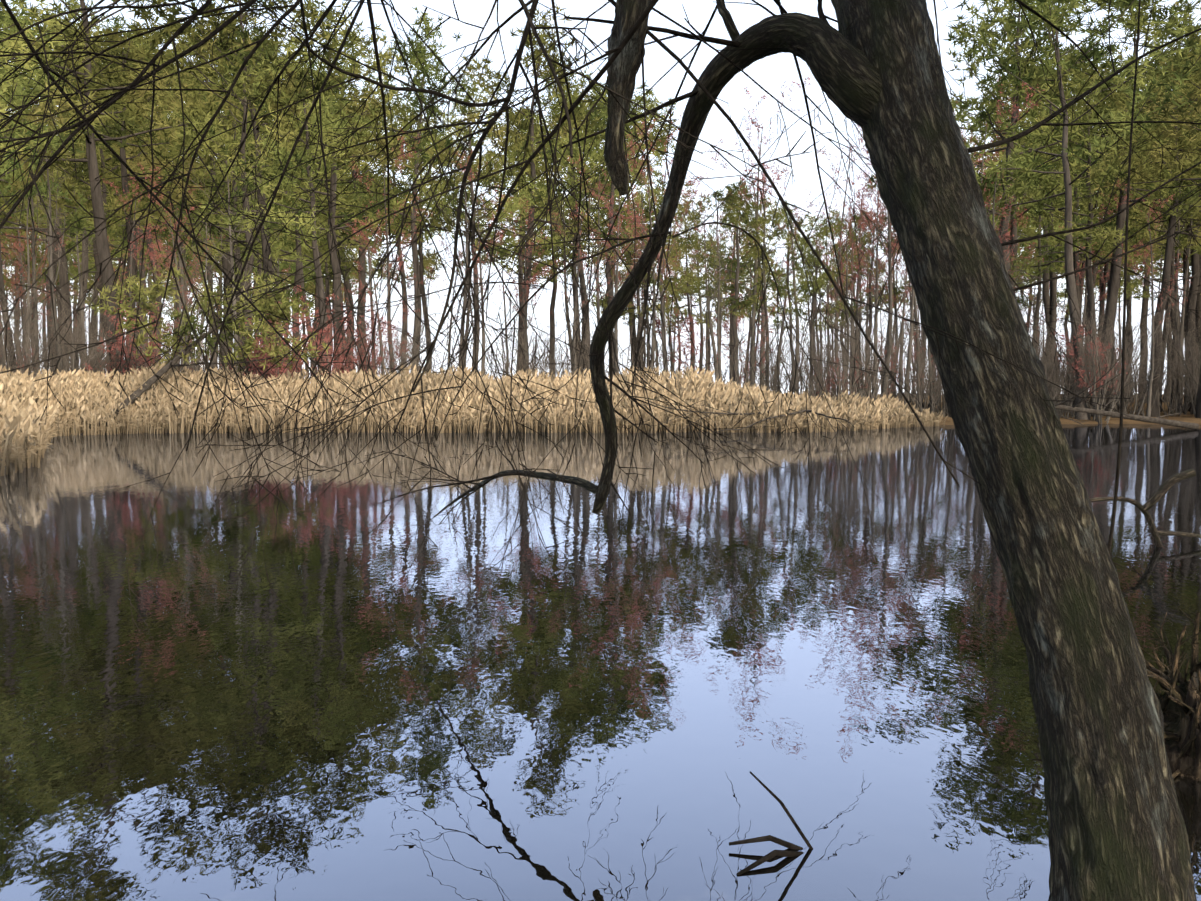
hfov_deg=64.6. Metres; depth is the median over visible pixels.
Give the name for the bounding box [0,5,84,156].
pine
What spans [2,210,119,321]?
pine
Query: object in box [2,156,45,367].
pine
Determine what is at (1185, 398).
shrub
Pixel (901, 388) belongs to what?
shrub
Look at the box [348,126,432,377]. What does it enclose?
maple tree
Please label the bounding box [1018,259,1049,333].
bare tree
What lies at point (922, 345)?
shrub
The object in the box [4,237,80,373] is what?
pine
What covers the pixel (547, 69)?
pine
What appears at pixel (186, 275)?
pine
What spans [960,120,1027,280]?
maple tree
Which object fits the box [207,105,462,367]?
pine
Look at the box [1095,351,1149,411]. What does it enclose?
shrub
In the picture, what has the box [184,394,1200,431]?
ground
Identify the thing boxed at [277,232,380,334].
pine
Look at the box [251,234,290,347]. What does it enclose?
maple tree
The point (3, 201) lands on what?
pine
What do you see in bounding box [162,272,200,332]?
bare tree
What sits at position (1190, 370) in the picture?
shrub
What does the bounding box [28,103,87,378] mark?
bare tree
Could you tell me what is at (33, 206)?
bare tree
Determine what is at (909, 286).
bare tree
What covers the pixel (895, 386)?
shrub
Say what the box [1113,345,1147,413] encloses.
shrub
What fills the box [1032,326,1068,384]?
shrub
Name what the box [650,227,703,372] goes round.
maple tree
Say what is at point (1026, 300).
pine
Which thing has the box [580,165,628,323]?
bare tree
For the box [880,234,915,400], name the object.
bare tree
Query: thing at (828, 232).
pine
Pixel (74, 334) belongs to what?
shrub
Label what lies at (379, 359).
red shrub
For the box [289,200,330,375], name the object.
pine
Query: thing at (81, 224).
pine
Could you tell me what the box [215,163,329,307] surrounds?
pine
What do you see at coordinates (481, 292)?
maple tree
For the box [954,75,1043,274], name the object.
maple tree
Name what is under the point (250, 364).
red shrub
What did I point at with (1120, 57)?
pine
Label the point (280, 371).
red shrub
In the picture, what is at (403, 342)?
shrub
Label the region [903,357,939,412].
shrub
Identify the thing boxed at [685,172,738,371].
bare tree
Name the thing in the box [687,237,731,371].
bare tree
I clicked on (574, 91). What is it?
pine
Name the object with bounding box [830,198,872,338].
bare tree
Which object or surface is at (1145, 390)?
shrub
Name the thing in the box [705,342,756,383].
shrub
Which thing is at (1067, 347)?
shrub
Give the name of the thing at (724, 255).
maple tree
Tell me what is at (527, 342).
shrub
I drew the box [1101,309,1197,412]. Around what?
shrub
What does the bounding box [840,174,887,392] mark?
bare tree
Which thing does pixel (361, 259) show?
pine
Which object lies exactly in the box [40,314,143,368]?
shrub
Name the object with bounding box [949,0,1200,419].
pine
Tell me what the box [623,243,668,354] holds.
maple tree
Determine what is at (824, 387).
shrub
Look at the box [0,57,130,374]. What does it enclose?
pine
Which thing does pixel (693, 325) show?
bare tree
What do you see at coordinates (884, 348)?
shrub
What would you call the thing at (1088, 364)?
shrub
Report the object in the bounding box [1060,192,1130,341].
maple tree
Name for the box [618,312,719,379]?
shrub
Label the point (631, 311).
pine
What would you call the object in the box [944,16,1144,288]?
pine
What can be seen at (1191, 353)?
shrub
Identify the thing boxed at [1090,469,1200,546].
branch
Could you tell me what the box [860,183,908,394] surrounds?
maple tree
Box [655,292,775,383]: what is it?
red shrub
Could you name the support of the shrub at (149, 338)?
on the ground
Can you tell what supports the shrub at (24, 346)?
on the ground
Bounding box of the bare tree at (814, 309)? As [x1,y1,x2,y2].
[804,234,833,364]
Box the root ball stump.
[1020,606,1200,780]
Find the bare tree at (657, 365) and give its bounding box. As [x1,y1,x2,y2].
[634,269,664,377]
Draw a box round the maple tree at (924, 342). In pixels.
[885,226,925,393]
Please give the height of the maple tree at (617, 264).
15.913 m
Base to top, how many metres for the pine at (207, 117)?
21.870 m
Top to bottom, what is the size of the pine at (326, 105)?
20.030 m
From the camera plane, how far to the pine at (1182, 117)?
52.14 m
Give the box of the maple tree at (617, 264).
[587,131,648,375]
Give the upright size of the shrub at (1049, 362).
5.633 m
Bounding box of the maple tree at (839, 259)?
[804,122,885,393]
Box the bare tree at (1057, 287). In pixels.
[1030,249,1066,355]
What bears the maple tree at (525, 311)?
on the ground
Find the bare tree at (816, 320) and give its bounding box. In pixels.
[791,214,832,382]
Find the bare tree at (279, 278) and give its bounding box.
[257,225,300,336]
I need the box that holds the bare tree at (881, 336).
[861,265,887,384]
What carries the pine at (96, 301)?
on the ground
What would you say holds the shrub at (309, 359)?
on the ground
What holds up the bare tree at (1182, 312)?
on the ground
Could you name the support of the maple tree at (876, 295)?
on the ground
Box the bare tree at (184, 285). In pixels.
[170,242,200,310]
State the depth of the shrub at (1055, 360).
58.13 m
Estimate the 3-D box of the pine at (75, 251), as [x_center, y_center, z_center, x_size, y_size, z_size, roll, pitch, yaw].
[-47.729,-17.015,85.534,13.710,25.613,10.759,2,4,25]
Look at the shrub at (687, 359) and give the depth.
54.85 m
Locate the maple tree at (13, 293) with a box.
[0,233,26,363]
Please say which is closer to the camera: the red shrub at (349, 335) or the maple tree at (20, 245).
the red shrub at (349, 335)
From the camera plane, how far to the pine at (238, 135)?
57.79 m
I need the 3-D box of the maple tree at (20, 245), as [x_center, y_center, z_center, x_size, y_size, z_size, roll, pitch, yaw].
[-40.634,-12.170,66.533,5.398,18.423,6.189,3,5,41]
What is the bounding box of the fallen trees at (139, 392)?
[80,295,1198,436]
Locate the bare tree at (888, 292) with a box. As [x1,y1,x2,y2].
[874,247,903,358]
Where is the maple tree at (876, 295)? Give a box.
[843,153,904,398]
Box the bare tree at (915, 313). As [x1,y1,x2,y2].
[880,229,920,411]
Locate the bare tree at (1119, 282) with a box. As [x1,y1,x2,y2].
[1083,222,1157,324]
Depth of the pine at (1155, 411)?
54.67 m
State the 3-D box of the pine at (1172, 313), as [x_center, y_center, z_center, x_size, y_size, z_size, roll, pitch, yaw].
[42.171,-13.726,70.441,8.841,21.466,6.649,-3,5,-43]
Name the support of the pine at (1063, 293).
on the ground
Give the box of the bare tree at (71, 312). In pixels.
[57,258,88,363]
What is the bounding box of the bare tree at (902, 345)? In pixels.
[887,290,917,402]
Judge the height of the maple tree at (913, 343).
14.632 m
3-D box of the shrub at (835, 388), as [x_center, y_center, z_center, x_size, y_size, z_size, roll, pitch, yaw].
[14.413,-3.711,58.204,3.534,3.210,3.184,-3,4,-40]
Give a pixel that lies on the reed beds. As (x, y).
(88, 400)
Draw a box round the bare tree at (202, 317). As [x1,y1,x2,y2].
[170,193,241,372]
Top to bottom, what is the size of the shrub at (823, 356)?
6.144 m
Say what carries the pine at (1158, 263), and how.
on the ground
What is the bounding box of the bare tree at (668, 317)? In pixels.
[640,223,693,375]
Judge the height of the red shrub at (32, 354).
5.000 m
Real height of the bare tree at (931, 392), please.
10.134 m
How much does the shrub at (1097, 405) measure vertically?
6.725 m
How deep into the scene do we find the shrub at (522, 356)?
55.96 m
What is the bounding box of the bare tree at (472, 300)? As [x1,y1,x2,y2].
[448,247,494,344]
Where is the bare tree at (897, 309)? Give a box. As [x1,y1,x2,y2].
[880,212,913,397]
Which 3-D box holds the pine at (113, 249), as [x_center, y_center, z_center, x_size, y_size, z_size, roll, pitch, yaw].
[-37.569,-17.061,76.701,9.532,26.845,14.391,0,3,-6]
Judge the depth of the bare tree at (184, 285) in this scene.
87.86 m
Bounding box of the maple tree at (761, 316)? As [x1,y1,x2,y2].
[705,114,788,386]
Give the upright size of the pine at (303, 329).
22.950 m
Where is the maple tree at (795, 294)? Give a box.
[750,158,821,394]
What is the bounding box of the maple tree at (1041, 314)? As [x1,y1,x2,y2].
[1026,282,1068,337]
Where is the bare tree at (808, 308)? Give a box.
[786,219,829,393]
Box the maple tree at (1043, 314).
[1026,278,1067,363]
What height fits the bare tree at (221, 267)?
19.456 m
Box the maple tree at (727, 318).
[707,256,748,351]
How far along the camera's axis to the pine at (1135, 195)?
55.98 m
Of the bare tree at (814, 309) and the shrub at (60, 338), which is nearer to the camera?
the shrub at (60, 338)
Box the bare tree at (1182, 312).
[1150,181,1200,413]
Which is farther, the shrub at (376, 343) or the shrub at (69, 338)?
the shrub at (376, 343)
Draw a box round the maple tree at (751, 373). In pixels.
[685,77,811,386]
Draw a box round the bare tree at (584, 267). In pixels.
[552,192,597,324]
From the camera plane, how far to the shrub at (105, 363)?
50.16 m
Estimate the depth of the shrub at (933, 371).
53.52 m
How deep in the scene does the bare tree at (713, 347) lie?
54.70 m
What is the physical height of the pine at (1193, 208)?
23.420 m
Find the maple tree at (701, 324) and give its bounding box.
[664,172,726,370]
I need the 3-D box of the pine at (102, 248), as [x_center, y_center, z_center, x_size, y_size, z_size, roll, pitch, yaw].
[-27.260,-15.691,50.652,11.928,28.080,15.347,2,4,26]
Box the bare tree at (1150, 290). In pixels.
[1130,243,1199,333]
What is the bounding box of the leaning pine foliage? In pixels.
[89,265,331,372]
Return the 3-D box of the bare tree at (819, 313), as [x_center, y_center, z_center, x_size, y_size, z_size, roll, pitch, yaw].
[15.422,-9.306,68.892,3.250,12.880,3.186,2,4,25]
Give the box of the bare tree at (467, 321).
[448,181,478,370]
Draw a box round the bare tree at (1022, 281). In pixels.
[1007,241,1041,313]
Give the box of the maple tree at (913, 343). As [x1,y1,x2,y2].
[897,266,917,401]
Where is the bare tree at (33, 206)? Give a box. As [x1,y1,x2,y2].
[0,136,82,369]
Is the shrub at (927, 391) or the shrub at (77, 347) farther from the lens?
the shrub at (927, 391)
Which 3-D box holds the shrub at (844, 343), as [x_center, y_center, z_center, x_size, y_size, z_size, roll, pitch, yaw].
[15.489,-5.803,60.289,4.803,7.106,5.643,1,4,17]
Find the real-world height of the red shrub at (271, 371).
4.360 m
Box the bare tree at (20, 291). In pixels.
[3,236,24,335]
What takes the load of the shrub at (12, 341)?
on the ground
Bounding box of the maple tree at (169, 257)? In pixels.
[124,181,206,371]
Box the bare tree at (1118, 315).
[1104,275,1128,375]
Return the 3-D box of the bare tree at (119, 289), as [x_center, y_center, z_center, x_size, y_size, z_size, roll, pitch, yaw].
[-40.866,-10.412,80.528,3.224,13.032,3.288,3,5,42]
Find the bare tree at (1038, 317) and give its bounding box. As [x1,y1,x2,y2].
[1022,276,1043,347]
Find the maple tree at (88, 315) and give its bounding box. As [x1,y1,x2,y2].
[69,255,97,334]
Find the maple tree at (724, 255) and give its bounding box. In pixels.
[709,203,748,327]
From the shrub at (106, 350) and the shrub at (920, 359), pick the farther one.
the shrub at (920, 359)
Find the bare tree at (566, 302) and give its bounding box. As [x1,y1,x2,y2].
[541,170,581,372]
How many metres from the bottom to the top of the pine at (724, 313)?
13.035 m
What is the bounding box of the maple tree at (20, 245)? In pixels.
[0,156,58,346]
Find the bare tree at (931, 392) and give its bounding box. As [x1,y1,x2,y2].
[915,318,932,413]
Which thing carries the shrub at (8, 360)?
on the ground
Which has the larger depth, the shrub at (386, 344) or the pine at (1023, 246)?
the pine at (1023, 246)
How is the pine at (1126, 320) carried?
on the ground
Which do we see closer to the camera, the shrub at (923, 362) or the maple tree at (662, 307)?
the maple tree at (662, 307)
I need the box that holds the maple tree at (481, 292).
[436,150,506,376]
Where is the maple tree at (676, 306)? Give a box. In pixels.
[652,223,698,369]
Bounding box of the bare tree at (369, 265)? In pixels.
[339,172,410,372]
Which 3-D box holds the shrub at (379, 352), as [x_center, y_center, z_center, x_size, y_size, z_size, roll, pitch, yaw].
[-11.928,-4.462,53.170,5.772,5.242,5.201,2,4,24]
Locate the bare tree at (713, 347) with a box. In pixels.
[670,171,728,379]
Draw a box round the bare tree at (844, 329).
[820,244,857,400]
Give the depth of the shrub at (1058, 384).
59.16 m
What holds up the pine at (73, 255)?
on the ground
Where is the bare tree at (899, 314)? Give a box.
[882,261,908,361]
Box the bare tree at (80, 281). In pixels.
[41,152,109,366]
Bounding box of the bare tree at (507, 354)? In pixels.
[478,210,523,373]
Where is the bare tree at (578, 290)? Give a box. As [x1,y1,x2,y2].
[578,194,593,362]
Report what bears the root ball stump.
in the pond water
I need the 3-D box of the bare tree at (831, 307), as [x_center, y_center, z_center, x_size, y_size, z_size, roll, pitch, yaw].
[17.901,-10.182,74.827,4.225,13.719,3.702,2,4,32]
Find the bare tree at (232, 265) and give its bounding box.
[171,112,264,367]
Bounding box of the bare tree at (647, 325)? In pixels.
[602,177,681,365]
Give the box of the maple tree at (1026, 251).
[1008,231,1036,292]
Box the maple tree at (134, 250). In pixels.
[102,161,187,366]
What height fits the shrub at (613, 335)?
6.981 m
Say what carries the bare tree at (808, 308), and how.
on the ground
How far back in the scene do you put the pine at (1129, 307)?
96.52 m
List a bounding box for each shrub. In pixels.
[0,269,104,378]
[0,276,118,373]
[0,288,57,369]
[0,293,44,376]
[0,293,74,375]
[0,293,93,375]
[0,299,79,371]
[0,305,22,365]
[0,312,30,368]
[0,320,44,373]
[0,325,37,369]
[2,325,64,372]
[11,309,100,370]
[12,301,126,372]
[16,320,89,373]
[22,320,120,377]
[26,312,137,377]
[33,313,106,369]
[37,312,109,374]
[38,301,108,371]
[38,329,110,373]
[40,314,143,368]
[40,320,127,371]
[48,345,104,373]
[49,352,97,374]
[61,318,160,371]
[65,321,163,371]
[66,339,143,373]
[76,298,211,373]
[82,296,160,376]
[98,356,123,377]
[103,337,161,372]
[125,298,222,369]
[125,321,189,376]
[127,311,188,366]
[136,321,229,378]
[144,310,220,374]
[147,299,255,375]
[192,305,255,378]
[227,328,301,376]
[228,347,291,374]
[242,333,309,378]
[245,285,338,377]
[252,338,297,377]
[253,342,286,378]
[255,317,347,378]
[257,309,355,376]
[291,314,385,380]
[294,303,388,376]
[317,298,419,374]
[326,314,436,375]
[337,300,449,372]
[337,325,436,376]
[341,294,427,368]
[346,305,416,372]
[350,323,402,370]
[358,328,445,373]
[378,280,481,373]
[378,307,451,375]
[415,332,485,371]
[451,319,540,379]
[464,288,553,376]
[464,339,530,378]
[468,291,562,377]
[481,350,520,376]
[486,316,558,376]
[487,300,593,377]
[502,312,607,380]
[507,349,561,380]
[513,321,588,377]
[513,335,581,375]
[519,349,587,377]
[528,308,594,376]
[552,298,680,378]
[554,307,677,376]
[555,335,618,376]
[576,336,649,375]
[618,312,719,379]
[621,339,684,374]
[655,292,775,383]
[656,326,716,374]
[675,312,798,386]
[684,334,746,381]
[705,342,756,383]
[708,307,815,390]
[710,320,804,393]
[711,288,838,396]
[732,286,864,396]
[743,322,827,393]
[756,323,815,390]
[757,333,834,393]
[773,313,885,397]
[773,314,884,397]
[775,331,832,392]
[777,347,847,397]
[777,348,835,395]
[782,333,845,394]
[785,358,841,398]
[790,288,916,398]
[795,334,889,401]
[799,293,920,402]
[801,352,858,396]
[808,358,867,396]
[809,376,847,399]
[813,309,882,394]
[816,339,899,395]
[819,316,892,399]
[824,307,922,397]
[825,302,909,399]
[831,328,893,401]
[848,332,924,397]
[851,352,906,394]
[871,309,934,419]
[873,334,936,407]
[880,312,941,407]
[881,368,923,405]
[885,309,938,407]
[885,314,941,410]
[890,363,923,397]
[900,345,946,416]
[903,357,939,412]
[904,369,943,412]
[911,347,951,416]
[912,341,950,416]
[914,368,944,411]
[915,354,938,410]
[915,369,943,412]
[919,332,949,415]
[921,360,947,415]
[1022,309,1103,416]
[1024,307,1121,413]
[1026,323,1087,390]
[1028,330,1097,401]
[1029,307,1069,360]
[1030,329,1062,391]
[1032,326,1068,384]
[1033,302,1122,415]
[1034,336,1089,412]
[1035,309,1099,414]
[1037,350,1119,416]
[1040,341,1090,418]
[1041,346,1094,402]
[1043,291,1185,423]
[1044,343,1099,417]
[1045,330,1118,408]
[1045,358,1087,402]
[1049,300,1191,420]
[1049,327,1120,417]
[1051,324,1127,419]
[1053,320,1147,399]
[1056,299,1174,388]
[1064,329,1162,416]
[1069,318,1164,390]
[1080,304,1200,414]
[1083,327,1176,417]
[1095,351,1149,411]
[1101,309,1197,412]
[1111,362,1154,412]
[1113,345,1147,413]
[1113,347,1147,409]
[1116,369,1146,412]
[1120,347,1186,415]
[1124,362,1172,414]
[1128,349,1194,415]
[1129,365,1170,414]
[1137,305,1200,413]
[1145,330,1198,413]
[1147,331,1200,413]
[1156,297,1200,388]
[1159,370,1198,416]
[1160,316,1200,397]
[1160,375,1191,413]
[1161,364,1197,412]
[1166,378,1193,413]
[1186,347,1200,386]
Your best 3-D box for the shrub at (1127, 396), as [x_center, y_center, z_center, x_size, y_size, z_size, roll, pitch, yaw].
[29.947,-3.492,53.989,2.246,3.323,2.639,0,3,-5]
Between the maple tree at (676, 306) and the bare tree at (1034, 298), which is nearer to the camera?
the maple tree at (676, 306)
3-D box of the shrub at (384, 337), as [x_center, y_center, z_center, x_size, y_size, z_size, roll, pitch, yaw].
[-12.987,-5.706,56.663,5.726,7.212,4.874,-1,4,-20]
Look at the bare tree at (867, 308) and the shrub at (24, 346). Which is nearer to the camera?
the shrub at (24, 346)
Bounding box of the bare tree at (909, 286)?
[878,225,916,348]
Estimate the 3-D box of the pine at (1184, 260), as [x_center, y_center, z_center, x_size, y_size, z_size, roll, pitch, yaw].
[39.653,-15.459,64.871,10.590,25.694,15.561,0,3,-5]
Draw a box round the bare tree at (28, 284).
[4,179,63,374]
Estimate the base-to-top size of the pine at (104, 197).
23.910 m
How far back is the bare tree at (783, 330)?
67.76 m
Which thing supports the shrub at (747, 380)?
on the ground
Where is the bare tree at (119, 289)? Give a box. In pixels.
[97,260,126,344]
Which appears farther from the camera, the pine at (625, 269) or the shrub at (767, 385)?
the pine at (625, 269)
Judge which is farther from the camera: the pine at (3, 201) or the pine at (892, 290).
the pine at (892, 290)
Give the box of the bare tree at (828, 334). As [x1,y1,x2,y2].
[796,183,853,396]
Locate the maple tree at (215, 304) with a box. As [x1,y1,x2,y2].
[195,255,221,356]
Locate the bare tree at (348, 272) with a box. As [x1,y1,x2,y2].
[329,225,367,313]
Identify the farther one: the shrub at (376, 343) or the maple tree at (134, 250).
the shrub at (376, 343)
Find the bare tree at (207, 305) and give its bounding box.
[191,271,220,361]
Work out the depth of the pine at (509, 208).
56.74 m
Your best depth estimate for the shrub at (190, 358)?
48.82 m
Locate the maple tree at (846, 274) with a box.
[805,181,876,393]
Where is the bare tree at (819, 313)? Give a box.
[809,254,830,397]
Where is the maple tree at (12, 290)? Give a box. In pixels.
[0,226,40,339]
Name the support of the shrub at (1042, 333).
on the ground
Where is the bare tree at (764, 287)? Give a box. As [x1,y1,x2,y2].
[735,150,790,390]
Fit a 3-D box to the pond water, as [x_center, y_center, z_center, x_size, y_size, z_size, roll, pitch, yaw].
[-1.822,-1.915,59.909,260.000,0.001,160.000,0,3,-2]
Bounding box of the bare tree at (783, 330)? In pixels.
[771,201,798,391]
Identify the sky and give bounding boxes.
[1,0,1200,393]
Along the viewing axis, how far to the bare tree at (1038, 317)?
97.76 m
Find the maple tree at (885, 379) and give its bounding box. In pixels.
[818,169,905,400]
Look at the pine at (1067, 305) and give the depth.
93.76 m
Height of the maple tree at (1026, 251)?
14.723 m
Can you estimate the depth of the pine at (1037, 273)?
62.82 m
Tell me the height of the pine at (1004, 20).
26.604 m
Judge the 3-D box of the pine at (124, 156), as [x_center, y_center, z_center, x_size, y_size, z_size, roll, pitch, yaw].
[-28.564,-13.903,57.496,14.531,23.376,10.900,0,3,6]
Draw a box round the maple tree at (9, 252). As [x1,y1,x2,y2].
[1,241,29,264]
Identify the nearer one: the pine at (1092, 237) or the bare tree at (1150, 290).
the pine at (1092, 237)
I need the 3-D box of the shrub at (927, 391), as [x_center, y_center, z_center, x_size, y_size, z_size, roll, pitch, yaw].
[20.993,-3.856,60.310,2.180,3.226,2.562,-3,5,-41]
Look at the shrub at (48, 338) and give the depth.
49.80 m
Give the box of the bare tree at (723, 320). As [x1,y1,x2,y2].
[713,265,751,350]
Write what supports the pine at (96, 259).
on the ground
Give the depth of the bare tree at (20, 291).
69.87 m
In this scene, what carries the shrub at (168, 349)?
on the ground
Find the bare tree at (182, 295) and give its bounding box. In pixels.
[132,177,216,370]
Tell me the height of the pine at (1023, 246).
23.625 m
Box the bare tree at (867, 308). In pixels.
[842,192,887,332]
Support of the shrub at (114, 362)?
on the ground
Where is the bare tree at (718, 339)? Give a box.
[696,195,745,380]
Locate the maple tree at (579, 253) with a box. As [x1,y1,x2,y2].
[549,154,615,373]
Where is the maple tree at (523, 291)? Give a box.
[490,214,543,356]
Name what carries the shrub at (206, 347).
on the ground
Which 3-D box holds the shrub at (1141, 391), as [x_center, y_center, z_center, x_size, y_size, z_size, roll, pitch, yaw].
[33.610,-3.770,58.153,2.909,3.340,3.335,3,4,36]
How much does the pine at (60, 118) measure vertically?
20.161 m
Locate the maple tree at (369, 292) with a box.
[342,211,408,374]
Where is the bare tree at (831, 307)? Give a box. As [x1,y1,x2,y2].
[811,241,851,395]
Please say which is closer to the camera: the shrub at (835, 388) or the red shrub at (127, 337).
the red shrub at (127, 337)
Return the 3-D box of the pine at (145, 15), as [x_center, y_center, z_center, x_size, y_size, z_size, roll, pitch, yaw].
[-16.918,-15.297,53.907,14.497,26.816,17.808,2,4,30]
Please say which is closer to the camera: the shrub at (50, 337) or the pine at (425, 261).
the shrub at (50, 337)
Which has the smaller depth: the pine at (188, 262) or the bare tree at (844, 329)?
the pine at (188, 262)
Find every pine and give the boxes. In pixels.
[0,0,86,207]
[0,0,98,213]
[0,0,158,367]
[0,0,257,376]
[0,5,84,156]
[0,15,254,371]
[0,36,108,244]
[0,39,74,372]
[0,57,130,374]
[0,108,17,211]
[0,152,59,217]
[0,200,110,374]
[1,25,174,355]
[1,67,209,339]
[1,197,68,274]
[1,233,38,338]
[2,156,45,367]
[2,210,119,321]
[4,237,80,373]
[5,6,166,364]
[6,158,218,362]
[11,203,127,307]
[18,11,243,369]
[19,205,119,350]
[36,231,119,371]
[38,167,123,363]
[43,13,241,354]
[56,24,346,370]
[56,240,154,305]
[62,58,275,377]
[63,111,182,358]
[66,115,167,370]
[68,157,173,318]
[70,222,203,306]
[74,229,182,317]
[80,121,286,366]
[108,214,200,330]
[111,155,204,361]
[112,227,199,316]
[114,62,252,310]
[117,18,391,373]
[125,0,415,376]
[144,21,383,375]
[144,112,284,287]
[145,158,216,338]
[148,5,322,371]
[165,246,223,355]
[167,143,243,371]
[171,29,329,359]
[176,0,418,374]
[183,195,288,279]
[193,224,324,371]
[196,33,409,377]
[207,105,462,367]
[212,259,294,333]
[213,186,281,302]
[214,84,360,375]
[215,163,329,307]
[233,221,329,373]
[251,256,314,377]
[252,225,368,345]
[255,95,383,380]
[266,29,441,369]
[269,170,413,320]
[274,70,422,372]
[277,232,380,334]
[284,258,295,374]
[286,175,381,366]
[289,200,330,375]
[299,274,366,320]
[322,87,482,364]
[337,7,485,370]
[372,105,469,372]
[406,73,544,373]
[426,95,571,368]
[427,3,632,376]
[445,103,587,306]
[449,67,642,371]
[476,84,676,374]
[503,66,676,376]
[504,121,605,377]
[545,97,713,365]
[558,84,687,370]
[587,193,712,367]
[588,232,699,368]
[600,252,693,365]
[636,205,742,374]
[642,187,791,384]
[667,176,808,389]
[667,240,745,370]
[722,251,803,377]
[726,207,773,382]
[756,196,836,391]
[771,213,856,396]
[787,207,883,381]
[821,245,886,355]
[823,211,911,394]
[861,219,936,407]
[863,0,1139,272]
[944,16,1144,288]
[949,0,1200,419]
[962,55,1116,293]
[967,68,1122,402]
[972,135,1063,288]
[974,35,1130,380]
[978,172,1064,286]
[984,0,1200,411]
[984,115,1096,346]
[996,63,1173,416]
[1008,63,1158,404]
[1015,226,1079,310]
[1017,130,1176,404]
[1019,99,1177,391]
[1019,221,1059,331]
[1020,217,1098,359]
[1027,192,1131,316]
[1030,191,1163,383]
[1037,45,1169,348]
[1056,18,1200,411]
[1056,239,1122,323]
[1061,183,1144,303]
[1082,29,1200,416]
[1084,217,1138,400]
[1085,32,1200,409]
[1085,117,1200,343]
[1091,1,1200,417]
[1092,244,1182,401]
[1094,231,1190,401]
[1097,0,1200,177]
[1108,48,1200,411]
[1112,35,1200,300]
[1112,138,1190,408]
[1112,222,1161,402]
[1118,228,1191,388]
[1124,57,1200,139]
[1134,86,1200,415]
[1136,146,1200,263]
[1136,252,1200,359]
[1140,120,1199,183]
[1173,122,1200,144]
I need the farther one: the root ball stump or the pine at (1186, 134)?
the pine at (1186, 134)
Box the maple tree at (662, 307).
[607,109,709,370]
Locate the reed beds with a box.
[0,361,947,475]
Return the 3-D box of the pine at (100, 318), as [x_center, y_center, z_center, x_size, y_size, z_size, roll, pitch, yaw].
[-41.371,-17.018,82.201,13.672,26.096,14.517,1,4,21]
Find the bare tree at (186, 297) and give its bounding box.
[160,240,202,368]
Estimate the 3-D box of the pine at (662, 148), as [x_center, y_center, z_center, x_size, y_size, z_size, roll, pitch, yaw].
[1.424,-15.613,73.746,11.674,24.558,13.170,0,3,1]
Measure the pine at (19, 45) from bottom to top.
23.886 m
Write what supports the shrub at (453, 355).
on the ground
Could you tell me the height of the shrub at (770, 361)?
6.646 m
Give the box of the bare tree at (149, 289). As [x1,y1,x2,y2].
[125,243,172,316]
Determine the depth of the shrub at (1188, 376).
55.93 m
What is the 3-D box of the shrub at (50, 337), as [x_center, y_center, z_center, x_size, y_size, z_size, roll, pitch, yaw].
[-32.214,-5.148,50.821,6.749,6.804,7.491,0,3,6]
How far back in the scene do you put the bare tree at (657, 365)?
73.57 m
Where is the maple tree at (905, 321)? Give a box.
[869,219,914,405]
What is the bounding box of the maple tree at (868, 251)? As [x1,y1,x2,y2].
[840,127,895,395]
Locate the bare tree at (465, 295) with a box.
[422,97,505,371]
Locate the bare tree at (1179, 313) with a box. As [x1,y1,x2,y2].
[1178,261,1190,347]
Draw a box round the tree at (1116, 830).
[0,0,1200,900]
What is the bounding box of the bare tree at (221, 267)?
[204,184,259,357]
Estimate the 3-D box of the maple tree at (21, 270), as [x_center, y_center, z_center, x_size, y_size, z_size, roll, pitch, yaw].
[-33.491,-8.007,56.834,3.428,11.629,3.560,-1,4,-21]
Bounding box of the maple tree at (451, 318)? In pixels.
[426,231,480,370]
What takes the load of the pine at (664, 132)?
on the ground
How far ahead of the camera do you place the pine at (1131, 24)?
55.23 m
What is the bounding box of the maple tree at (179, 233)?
[145,166,224,368]
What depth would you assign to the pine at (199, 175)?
58.29 m
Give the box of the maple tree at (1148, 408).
[1106,179,1192,416]
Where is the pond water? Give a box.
[0,424,1200,900]
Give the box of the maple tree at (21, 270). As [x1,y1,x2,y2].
[12,222,67,337]
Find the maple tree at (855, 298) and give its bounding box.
[823,194,875,392]
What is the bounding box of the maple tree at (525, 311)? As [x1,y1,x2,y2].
[499,196,554,377]
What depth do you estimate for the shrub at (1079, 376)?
53.66 m
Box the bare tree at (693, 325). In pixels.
[666,254,706,370]
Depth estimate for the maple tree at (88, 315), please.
86.08 m
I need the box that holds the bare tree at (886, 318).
[864,235,910,396]
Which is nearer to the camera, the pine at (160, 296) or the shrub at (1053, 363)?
the shrub at (1053, 363)
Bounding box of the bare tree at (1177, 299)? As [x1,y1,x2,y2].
[1167,212,1192,412]
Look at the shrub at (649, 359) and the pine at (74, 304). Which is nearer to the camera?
the shrub at (649, 359)
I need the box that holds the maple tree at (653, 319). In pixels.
[595,118,679,370]
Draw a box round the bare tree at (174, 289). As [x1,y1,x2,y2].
[150,236,192,346]
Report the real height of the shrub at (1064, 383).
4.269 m

